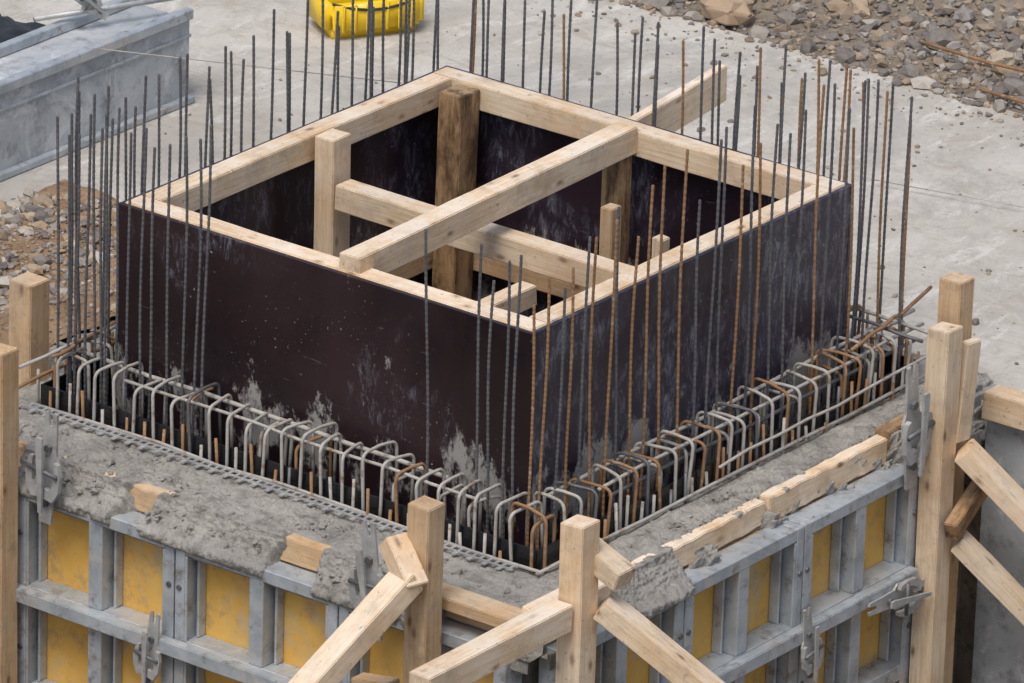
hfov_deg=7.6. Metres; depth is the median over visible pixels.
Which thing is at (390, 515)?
bar stub
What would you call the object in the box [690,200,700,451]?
reinforcing bar
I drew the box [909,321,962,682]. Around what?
timber post
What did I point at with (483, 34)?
reinforcing bar
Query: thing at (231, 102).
reinforcing bar
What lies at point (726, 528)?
edge board
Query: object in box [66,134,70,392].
reinforcing bar
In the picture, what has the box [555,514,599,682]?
timber post
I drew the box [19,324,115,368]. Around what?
reinforcing bar
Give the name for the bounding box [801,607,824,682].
formwork clamp
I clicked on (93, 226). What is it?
reinforcing bar
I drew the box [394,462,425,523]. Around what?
rebar stirrup
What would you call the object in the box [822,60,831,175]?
reinforcing bar
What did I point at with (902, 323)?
reinforcing bar
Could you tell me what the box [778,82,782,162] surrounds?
reinforcing bar
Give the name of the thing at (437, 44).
reinforcing bar
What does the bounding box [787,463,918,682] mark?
modular formwork
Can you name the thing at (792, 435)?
bar stub
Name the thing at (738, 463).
bar stub
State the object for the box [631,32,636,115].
reinforcing bar
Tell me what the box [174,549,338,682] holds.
modular formwork
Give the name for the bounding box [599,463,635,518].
rebar stirrup
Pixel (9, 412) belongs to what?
timber post
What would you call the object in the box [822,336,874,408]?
rebar stirrup
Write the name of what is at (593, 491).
rebar stirrup
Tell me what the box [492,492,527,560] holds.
rebar stirrup
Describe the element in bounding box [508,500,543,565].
rebar stirrup
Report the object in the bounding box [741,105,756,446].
reinforcing bar
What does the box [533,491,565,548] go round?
rebar stirrup
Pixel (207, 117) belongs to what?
reinforcing bar
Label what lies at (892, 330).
reinforcing bar
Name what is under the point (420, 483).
rebar stirrup
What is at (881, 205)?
reinforcing bar
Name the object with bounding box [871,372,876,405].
bar stub
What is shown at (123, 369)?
rebar stirrup
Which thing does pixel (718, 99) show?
reinforcing bar
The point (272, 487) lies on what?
perforated strip
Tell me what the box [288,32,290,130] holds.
reinforcing bar
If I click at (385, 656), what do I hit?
modular formwork
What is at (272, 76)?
reinforcing bar
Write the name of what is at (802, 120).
reinforcing bar
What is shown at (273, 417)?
reinforcing bar
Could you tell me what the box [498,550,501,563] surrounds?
bar stub
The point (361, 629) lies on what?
timber brace
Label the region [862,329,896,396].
rebar stirrup
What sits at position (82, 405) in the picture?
bar stub
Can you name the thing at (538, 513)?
rebar stirrup
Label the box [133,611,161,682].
formwork clamp
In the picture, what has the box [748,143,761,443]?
reinforcing bar
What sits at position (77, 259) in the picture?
reinforcing bar
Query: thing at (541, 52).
reinforcing bar
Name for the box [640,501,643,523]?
bar stub
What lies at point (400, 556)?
timber block
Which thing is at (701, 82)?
reinforcing bar
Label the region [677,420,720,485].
rebar stirrup
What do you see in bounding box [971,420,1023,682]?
concrete panel
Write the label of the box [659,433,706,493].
rebar stirrup
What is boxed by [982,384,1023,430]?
timber beam
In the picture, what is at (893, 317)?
reinforcing bar
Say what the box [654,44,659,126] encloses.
reinforcing bar
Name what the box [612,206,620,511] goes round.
reinforcing bar
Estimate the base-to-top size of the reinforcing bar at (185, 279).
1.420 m
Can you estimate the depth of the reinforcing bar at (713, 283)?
30.31 m
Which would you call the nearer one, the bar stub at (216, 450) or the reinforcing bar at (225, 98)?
the bar stub at (216, 450)
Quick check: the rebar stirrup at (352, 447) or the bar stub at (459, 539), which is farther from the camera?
the rebar stirrup at (352, 447)
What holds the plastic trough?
attached to the concrete wall
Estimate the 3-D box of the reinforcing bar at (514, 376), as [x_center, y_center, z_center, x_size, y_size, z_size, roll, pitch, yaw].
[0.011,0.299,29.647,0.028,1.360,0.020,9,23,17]
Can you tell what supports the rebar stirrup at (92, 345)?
in the plastic trough
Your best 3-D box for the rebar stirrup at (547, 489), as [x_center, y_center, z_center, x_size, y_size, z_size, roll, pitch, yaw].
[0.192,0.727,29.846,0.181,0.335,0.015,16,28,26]
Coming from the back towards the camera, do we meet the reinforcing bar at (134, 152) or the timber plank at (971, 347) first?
the reinforcing bar at (134, 152)
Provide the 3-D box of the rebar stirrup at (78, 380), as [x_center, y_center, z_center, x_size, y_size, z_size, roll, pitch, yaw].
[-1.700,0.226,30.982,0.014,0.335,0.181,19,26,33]
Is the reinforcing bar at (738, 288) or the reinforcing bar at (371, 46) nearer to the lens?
the reinforcing bar at (738, 288)
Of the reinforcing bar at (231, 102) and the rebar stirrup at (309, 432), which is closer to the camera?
the rebar stirrup at (309, 432)
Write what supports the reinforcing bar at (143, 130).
on the plastic trough
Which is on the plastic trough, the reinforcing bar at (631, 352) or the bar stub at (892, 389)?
the reinforcing bar at (631, 352)
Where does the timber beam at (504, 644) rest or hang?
attached to the timber post at (578, 591)
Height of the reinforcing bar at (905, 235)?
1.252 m
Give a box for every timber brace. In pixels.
[288,572,422,682]
[594,591,724,682]
[951,530,1023,625]
[955,439,1023,532]
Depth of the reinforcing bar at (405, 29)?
32.48 m
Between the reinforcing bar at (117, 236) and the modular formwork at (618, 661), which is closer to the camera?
the modular formwork at (618, 661)
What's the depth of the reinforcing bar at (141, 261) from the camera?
30.66 m
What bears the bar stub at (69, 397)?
attached to the concrete wall
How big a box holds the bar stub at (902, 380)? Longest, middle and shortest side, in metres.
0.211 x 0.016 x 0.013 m
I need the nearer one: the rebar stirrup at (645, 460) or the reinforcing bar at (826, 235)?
the rebar stirrup at (645, 460)
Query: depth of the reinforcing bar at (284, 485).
30.32 m
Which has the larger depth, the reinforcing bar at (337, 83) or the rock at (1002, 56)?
the rock at (1002, 56)
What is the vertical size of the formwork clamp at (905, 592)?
0.157 m
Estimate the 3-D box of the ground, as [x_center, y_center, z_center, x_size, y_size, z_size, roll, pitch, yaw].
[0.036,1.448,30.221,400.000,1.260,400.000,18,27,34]
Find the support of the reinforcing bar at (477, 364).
on the plastic trough
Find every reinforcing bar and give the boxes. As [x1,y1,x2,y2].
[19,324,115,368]
[19,341,114,388]
[38,403,539,572]
[51,321,115,358]
[56,116,59,372]
[56,341,449,478]
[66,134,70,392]
[69,113,73,382]
[72,134,80,394]
[74,77,81,396]
[74,91,80,368]
[83,114,91,398]
[92,93,95,376]
[99,86,109,352]
[99,128,103,403]
[103,113,108,404]
[106,118,113,405]
[114,107,120,385]
[124,97,127,200]
[124,132,132,411]
[124,379,479,500]
[133,106,136,196]
[138,128,147,416]
[140,75,146,193]
[147,147,155,419]
[157,74,160,186]
[165,144,171,425]
[178,57,181,177]
[180,136,188,429]
[184,54,188,174]
[191,138,202,434]
[199,125,212,436]
[204,66,210,166]
[209,78,213,163]
[223,46,226,158]
[229,51,232,156]
[240,59,244,151]
[252,35,254,146]
[269,9,275,138]
[286,31,288,132]
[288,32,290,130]
[302,0,308,125]
[319,0,323,118]
[331,11,338,113]
[336,26,339,111]
[350,0,353,105]
[364,0,370,99]
[369,0,372,97]
[372,7,374,96]
[381,0,384,91]
[397,0,402,85]
[403,0,407,82]
[405,0,410,82]
[411,0,414,79]
[424,229,429,495]
[432,0,436,71]
[436,0,439,69]
[469,0,474,71]
[472,0,476,72]
[474,243,482,495]
[481,0,484,75]
[485,0,489,76]
[485,280,495,532]
[500,0,505,81]
[501,260,510,537]
[503,2,506,81]
[511,255,522,541]
[521,0,525,87]
[526,305,535,546]
[535,374,924,575]
[536,277,550,549]
[539,11,545,92]
[546,308,914,497]
[548,0,553,95]
[552,287,566,533]
[562,14,564,99]
[563,267,574,506]
[566,0,572,100]
[575,236,590,514]
[587,237,597,516]
[590,0,597,107]
[597,322,923,490]
[601,219,618,516]
[608,340,915,497]
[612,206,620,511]
[615,23,618,114]
[626,236,639,494]
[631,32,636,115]
[636,17,643,112]
[639,185,653,498]
[652,22,659,125]
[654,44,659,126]
[655,165,666,490]
[675,149,688,454]
[681,40,684,133]
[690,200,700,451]
[699,26,704,139]
[703,139,722,444]
[710,38,715,142]
[714,126,727,459]
[716,60,720,144]
[718,355,925,468]
[726,165,744,447]
[732,52,741,149]
[735,75,741,149]
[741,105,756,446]
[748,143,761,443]
[754,65,758,154]
[756,47,761,156]
[765,123,778,434]
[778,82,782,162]
[779,46,786,162]
[779,133,791,427]
[788,110,806,423]
[797,72,806,168]
[797,78,802,166]
[808,84,824,413]
[816,59,820,173]
[818,83,836,408]
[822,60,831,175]
[832,108,850,401]
[838,64,847,180]
[843,69,851,181]
[844,127,854,362]
[846,80,866,394]
[850,285,932,351]
[850,305,927,333]
[850,314,922,342]
[851,78,869,380]
[857,82,863,235]
[860,81,879,387]
[875,91,888,378]
[879,84,894,342]
[897,96,912,368]
[900,124,911,361]
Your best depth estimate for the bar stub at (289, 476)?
30.29 m
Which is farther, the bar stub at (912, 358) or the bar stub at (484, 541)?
the bar stub at (912, 358)
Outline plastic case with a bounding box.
[309,0,423,38]
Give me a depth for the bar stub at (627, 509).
30.05 m
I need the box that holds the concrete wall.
[18,329,996,682]
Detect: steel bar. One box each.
[919,39,1023,71]
[978,87,1023,103]
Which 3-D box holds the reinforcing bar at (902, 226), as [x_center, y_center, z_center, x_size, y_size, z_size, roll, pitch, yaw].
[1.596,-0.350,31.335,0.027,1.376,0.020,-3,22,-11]
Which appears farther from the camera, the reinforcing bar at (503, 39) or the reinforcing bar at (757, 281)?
the reinforcing bar at (503, 39)
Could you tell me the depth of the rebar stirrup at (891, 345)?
31.54 m
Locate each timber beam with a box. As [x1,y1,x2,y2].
[409,599,572,682]
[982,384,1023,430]
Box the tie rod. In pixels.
[33,0,172,21]
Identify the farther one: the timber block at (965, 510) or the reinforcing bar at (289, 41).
the reinforcing bar at (289, 41)
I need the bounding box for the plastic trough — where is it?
[41,348,917,573]
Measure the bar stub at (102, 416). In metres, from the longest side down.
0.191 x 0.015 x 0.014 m
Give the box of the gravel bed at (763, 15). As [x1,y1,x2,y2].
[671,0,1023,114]
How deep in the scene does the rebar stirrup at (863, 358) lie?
31.30 m
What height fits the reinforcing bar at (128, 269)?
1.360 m
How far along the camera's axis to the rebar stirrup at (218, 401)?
30.54 m
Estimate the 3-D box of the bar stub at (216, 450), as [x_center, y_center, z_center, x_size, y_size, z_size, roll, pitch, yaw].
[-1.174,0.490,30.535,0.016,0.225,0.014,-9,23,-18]
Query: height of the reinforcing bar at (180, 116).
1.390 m
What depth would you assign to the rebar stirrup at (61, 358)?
30.96 m
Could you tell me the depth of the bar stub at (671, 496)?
30.24 m
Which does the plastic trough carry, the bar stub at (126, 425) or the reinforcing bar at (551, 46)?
the reinforcing bar at (551, 46)
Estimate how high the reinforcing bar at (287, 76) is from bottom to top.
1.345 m
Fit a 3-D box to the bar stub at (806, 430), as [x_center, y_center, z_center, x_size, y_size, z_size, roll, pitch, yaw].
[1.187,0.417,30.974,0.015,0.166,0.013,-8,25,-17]
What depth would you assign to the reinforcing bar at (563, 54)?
32.10 m
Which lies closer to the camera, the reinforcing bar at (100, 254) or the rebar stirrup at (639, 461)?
the rebar stirrup at (639, 461)
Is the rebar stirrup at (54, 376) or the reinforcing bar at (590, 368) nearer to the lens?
the reinforcing bar at (590, 368)
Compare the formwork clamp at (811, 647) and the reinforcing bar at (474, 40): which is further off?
the reinforcing bar at (474, 40)
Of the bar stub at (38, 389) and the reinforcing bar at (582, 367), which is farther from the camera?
the bar stub at (38, 389)
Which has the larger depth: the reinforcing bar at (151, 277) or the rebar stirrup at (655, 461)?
the reinforcing bar at (151, 277)
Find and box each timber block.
[351,672,399,682]
[379,532,427,588]
[594,537,635,590]
[944,480,986,539]
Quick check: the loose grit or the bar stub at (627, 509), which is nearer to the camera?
the bar stub at (627, 509)
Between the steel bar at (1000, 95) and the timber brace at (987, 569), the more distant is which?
the steel bar at (1000, 95)
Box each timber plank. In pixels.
[442,582,524,626]
[522,579,608,611]
[628,64,726,131]
[955,337,980,442]
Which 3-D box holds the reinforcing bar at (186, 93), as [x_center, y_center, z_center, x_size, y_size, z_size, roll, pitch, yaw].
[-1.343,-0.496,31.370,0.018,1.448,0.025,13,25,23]
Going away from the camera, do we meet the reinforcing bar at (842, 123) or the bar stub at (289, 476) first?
the bar stub at (289, 476)
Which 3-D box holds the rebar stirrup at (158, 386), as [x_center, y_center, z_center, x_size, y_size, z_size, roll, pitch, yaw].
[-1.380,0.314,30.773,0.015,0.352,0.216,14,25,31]
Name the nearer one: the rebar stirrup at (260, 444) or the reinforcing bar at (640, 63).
the rebar stirrup at (260, 444)
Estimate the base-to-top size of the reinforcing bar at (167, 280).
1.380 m
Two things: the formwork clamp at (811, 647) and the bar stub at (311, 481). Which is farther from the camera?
the formwork clamp at (811, 647)
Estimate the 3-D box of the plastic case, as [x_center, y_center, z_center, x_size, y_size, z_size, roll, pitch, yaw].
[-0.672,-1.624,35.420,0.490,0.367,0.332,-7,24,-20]
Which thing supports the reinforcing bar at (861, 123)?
on the concrete wall
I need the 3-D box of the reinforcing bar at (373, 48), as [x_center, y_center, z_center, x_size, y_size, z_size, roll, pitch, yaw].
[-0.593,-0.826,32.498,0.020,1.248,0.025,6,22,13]
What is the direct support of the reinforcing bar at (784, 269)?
on the plastic trough
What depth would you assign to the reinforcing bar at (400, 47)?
32.40 m
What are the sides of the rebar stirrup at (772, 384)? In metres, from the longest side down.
0.352 x 0.216 x 0.015 m
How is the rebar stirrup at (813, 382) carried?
in the plastic trough
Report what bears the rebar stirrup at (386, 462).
in the plastic trough
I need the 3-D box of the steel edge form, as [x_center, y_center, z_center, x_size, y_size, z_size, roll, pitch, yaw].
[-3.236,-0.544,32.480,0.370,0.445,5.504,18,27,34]
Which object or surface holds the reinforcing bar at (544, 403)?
on the plastic trough
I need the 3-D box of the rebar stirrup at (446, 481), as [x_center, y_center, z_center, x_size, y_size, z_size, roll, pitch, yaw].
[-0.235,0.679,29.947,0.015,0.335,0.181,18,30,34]
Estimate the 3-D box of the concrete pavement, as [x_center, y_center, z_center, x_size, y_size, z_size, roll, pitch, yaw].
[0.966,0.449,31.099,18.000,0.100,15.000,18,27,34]
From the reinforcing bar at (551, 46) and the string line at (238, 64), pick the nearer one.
the reinforcing bar at (551, 46)
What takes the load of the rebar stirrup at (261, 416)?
in the plastic trough
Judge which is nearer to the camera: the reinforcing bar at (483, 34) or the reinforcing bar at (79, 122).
the reinforcing bar at (79, 122)
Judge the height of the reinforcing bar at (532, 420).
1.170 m
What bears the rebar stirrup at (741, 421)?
in the plastic trough
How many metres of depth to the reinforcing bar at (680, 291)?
30.19 m
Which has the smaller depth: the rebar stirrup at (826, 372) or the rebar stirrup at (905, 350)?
the rebar stirrup at (826, 372)
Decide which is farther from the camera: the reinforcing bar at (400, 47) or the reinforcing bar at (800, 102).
the reinforcing bar at (400, 47)
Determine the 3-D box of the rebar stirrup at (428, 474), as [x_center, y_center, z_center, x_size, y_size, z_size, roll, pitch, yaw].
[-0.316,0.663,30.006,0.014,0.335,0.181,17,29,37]
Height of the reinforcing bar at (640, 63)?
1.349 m
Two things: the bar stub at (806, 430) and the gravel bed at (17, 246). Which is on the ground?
the gravel bed at (17, 246)
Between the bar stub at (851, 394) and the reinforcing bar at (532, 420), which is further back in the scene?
the bar stub at (851, 394)
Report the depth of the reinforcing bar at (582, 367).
29.74 m
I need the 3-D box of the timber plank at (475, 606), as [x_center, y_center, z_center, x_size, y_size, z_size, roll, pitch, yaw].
[-0.165,1.006,29.353,0.525,0.052,0.124,18,27,34]
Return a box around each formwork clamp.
[25,410,61,524]
[75,0,109,19]
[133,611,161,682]
[348,520,383,640]
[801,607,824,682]
[867,577,931,616]
[901,363,935,490]
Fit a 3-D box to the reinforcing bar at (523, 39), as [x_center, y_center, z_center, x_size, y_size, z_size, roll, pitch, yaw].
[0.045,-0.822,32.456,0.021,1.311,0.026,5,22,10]
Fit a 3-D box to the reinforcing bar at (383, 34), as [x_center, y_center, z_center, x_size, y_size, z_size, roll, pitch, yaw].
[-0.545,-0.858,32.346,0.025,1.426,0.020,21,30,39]
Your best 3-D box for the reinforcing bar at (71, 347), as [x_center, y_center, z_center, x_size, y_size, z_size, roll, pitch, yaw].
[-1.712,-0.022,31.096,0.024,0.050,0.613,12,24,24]
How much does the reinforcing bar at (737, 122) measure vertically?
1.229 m
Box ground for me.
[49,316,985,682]
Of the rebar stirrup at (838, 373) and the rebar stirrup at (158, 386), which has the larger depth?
the rebar stirrup at (838, 373)
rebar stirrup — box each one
[53,353,88,387]
[55,346,87,412]
[55,350,90,399]
[72,337,113,381]
[75,356,106,419]
[90,334,114,358]
[92,361,124,420]
[112,361,143,426]
[131,378,164,438]
[151,375,184,445]
[170,392,207,451]
[186,382,222,452]
[186,387,213,432]
[207,393,233,460]
[225,403,252,470]
[243,412,269,475]
[258,421,288,464]
[261,418,293,476]
[280,420,314,486]
[294,433,332,476]
[298,422,338,494]
[318,432,342,502]
[340,442,363,509]
[361,440,398,516]
[378,453,415,521]
[392,469,422,501]
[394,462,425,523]
[415,468,446,518]
[437,473,466,525]
[440,484,462,524]
[455,479,482,543]
[467,495,504,538]
[472,483,500,553]
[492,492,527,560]
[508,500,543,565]
[510,502,547,572]
[529,514,555,573]
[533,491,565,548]
[540,487,582,547]
[548,481,598,543]
[566,478,612,540]
[590,463,622,534]
[597,459,638,527]
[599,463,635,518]
[615,451,649,516]
[619,451,661,509]
[623,457,662,498]
[632,442,677,506]
[650,439,687,492]
[651,430,694,499]
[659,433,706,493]
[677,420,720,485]
[692,411,733,479]
[694,422,729,454]
[705,411,745,472]
[711,402,759,461]
[714,402,758,464]
[735,386,773,457]
[747,377,789,450]
[759,389,801,437]
[762,381,801,443]
[778,369,817,435]
[791,362,830,428]
[806,361,842,414]
[811,348,861,414]
[812,352,847,421]
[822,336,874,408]
[838,348,870,378]
[843,344,881,377]
[846,340,884,401]
[850,304,861,335]
[853,333,893,390]
[858,319,882,372]
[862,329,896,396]
[866,326,911,389]
[871,323,907,364]
[872,320,905,380]
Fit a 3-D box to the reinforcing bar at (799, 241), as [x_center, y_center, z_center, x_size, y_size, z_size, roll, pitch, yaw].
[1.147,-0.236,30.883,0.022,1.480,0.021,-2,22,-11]
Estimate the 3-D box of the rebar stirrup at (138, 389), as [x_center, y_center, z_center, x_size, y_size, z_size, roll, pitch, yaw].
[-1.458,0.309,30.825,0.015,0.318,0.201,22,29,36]
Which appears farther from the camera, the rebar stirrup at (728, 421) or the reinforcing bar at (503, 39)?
the reinforcing bar at (503, 39)
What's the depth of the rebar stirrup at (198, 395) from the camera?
30.65 m
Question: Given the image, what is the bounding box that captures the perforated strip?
[19,401,518,570]
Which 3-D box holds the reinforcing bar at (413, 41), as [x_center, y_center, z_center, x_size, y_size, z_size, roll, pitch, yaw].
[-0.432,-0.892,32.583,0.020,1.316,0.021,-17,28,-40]
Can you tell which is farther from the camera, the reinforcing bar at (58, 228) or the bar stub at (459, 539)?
the reinforcing bar at (58, 228)
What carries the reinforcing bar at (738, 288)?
on the plastic trough
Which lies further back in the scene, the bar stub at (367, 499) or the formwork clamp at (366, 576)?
the bar stub at (367, 499)
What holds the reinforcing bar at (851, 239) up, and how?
on the plastic trough
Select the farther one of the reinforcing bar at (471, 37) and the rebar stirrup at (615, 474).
the reinforcing bar at (471, 37)
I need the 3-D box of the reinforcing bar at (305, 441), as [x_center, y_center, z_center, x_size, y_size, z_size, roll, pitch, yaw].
[-0.839,0.383,30.281,1.804,0.025,0.025,18,27,34]
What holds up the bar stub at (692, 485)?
attached to the concrete wall
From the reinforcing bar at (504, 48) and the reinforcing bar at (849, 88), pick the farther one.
the reinforcing bar at (504, 48)
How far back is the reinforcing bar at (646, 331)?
30.07 m
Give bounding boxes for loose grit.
[164,0,1023,364]
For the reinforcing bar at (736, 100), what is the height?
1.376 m
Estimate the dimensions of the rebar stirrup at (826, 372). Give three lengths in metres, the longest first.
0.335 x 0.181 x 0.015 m
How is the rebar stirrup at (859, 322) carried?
in the plastic trough
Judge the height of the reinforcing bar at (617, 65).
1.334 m
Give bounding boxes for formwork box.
[116,65,850,548]
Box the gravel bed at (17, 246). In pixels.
[0,179,115,346]
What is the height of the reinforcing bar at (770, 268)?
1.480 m
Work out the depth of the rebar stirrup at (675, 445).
30.39 m
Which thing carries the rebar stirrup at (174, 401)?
in the plastic trough
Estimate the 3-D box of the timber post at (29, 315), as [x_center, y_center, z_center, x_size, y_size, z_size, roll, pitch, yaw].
[-1.966,-0.046,31.222,0.122,0.452,0.122,18,27,34]
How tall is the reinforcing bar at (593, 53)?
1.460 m
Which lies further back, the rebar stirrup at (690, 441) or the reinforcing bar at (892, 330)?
the reinforcing bar at (892, 330)
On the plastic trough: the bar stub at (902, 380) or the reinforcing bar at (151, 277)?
the reinforcing bar at (151, 277)
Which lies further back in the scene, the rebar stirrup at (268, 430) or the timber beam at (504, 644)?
the rebar stirrup at (268, 430)
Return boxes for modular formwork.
[17,495,175,682]
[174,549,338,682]
[339,606,521,682]
[539,601,683,682]
[683,520,803,682]
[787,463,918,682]
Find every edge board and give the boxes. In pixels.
[19,441,495,630]
[598,498,764,607]
[759,434,887,518]
[875,413,903,449]
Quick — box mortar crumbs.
[19,384,924,603]
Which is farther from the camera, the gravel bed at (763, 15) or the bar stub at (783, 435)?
the gravel bed at (763, 15)
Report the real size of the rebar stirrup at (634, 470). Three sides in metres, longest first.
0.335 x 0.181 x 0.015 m
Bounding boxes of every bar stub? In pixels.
[36,369,39,403]
[49,390,51,407]
[68,383,71,412]
[81,390,84,422]
[101,409,103,429]
[125,417,127,430]
[143,421,145,442]
[162,429,165,449]
[181,424,183,449]
[199,445,202,461]
[214,438,218,463]
[234,447,237,473]
[249,443,253,473]
[273,469,276,480]
[287,467,290,492]
[310,472,312,499]
[328,477,332,506]
[351,479,355,507]
[366,488,369,519]
[388,509,391,525]
[448,524,451,541]
[458,532,461,551]
[483,533,486,558]
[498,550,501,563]
[603,519,606,541]
[614,503,617,537]
[625,495,629,526]
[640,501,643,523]
[652,494,655,517]
[669,489,672,509]
[684,472,686,503]
[690,477,693,493]
[705,471,707,489]
[721,447,724,482]
[736,451,739,476]
[748,442,752,469]
[762,424,764,461]
[780,417,785,453]
[791,430,793,447]
[804,426,807,440]
[835,386,840,425]
[849,381,853,418]
[862,378,868,411]
[865,309,868,328]
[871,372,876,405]
[890,383,894,399]
[900,370,904,393]
[910,354,913,371]
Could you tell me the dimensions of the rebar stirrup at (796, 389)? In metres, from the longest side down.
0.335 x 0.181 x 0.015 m
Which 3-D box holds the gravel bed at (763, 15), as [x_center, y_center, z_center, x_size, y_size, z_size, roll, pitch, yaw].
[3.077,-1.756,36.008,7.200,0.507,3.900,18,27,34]
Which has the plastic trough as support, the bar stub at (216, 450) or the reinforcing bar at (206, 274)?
the reinforcing bar at (206, 274)
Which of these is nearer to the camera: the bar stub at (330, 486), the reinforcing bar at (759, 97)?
the bar stub at (330, 486)
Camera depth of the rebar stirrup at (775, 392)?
31.04 m
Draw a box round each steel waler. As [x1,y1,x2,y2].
[16,583,289,682]
[712,566,917,682]
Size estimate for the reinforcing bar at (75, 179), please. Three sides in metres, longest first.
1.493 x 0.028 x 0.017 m
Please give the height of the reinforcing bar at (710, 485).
0.030 m
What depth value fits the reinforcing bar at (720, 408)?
30.77 m
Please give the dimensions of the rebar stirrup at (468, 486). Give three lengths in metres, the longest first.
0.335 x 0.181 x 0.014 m
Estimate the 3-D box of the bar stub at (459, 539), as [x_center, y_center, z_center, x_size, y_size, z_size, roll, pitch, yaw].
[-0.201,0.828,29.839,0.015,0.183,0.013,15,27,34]
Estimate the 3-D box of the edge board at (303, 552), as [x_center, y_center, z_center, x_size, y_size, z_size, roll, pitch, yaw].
[-1.164,0.709,30.152,3.206,0.110,0.066,18,27,34]
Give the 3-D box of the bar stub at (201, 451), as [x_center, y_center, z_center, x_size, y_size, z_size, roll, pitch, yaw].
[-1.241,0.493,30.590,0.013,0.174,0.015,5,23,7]
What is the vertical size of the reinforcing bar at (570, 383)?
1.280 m
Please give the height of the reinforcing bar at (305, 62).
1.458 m
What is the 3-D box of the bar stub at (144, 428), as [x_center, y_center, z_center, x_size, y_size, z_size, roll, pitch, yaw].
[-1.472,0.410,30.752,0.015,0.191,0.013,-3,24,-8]
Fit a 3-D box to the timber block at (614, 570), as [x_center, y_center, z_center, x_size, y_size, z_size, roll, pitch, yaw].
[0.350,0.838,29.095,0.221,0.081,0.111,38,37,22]
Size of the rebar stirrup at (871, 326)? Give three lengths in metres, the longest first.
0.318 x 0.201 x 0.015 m
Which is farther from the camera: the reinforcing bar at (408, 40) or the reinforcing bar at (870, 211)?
the reinforcing bar at (408, 40)
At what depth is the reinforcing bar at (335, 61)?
31.94 m
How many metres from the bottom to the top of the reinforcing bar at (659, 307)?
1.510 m
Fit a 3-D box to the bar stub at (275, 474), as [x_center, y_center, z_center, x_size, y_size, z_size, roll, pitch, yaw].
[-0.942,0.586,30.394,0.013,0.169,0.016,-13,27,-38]
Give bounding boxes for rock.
[699,0,754,25]
[850,0,870,19]
[952,5,975,24]
[982,49,1022,66]
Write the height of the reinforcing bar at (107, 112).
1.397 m
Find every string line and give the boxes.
[92,48,401,83]
[871,179,1023,207]
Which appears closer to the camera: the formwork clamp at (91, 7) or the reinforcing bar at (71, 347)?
the reinforcing bar at (71, 347)
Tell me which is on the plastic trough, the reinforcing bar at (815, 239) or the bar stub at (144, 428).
the reinforcing bar at (815, 239)
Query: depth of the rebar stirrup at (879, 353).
31.39 m
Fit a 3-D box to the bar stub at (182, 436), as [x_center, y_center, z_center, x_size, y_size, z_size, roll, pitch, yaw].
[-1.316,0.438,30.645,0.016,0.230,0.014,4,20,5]
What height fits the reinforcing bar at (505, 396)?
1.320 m
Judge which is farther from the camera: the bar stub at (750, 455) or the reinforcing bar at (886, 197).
the reinforcing bar at (886, 197)
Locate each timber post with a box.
[0,343,18,682]
[9,271,49,385]
[403,495,444,682]
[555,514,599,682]
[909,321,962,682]
[937,271,974,682]
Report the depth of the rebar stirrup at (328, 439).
30.22 m
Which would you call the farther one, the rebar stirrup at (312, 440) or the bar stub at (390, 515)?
the rebar stirrup at (312, 440)
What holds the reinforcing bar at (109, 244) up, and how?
on the plastic trough
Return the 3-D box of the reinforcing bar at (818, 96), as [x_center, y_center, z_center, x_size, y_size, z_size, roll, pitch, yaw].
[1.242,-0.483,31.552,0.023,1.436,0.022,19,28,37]
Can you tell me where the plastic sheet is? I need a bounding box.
[0,14,45,42]
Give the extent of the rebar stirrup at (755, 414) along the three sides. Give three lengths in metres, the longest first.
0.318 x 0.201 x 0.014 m
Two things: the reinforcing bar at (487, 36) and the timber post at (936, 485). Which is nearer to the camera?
the timber post at (936, 485)
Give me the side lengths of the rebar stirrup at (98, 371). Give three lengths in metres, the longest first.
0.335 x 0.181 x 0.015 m
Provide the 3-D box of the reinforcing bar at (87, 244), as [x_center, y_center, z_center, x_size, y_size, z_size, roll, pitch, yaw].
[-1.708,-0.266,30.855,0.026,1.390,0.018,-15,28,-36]
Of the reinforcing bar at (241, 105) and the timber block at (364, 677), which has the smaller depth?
the timber block at (364, 677)
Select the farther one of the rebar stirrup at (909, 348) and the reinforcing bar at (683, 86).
the reinforcing bar at (683, 86)
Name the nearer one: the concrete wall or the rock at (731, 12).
the concrete wall
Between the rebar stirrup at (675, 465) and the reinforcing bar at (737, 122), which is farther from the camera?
the reinforcing bar at (737, 122)
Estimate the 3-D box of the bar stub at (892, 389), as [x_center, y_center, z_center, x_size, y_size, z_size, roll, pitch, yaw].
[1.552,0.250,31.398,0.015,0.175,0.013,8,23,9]
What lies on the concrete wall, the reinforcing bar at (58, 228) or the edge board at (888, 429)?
the edge board at (888, 429)
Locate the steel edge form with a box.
[0,0,194,181]
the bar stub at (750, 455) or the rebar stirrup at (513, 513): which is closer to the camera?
the rebar stirrup at (513, 513)
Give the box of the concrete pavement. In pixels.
[0,0,1023,409]
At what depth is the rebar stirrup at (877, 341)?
31.49 m
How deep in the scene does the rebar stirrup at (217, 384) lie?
30.60 m
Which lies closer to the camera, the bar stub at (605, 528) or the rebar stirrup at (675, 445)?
the bar stub at (605, 528)
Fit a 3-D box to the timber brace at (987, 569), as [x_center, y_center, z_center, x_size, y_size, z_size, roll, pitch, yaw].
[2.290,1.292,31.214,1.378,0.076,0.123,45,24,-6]
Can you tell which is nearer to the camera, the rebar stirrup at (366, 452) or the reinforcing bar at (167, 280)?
the rebar stirrup at (366, 452)
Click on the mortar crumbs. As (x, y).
(451, 569)

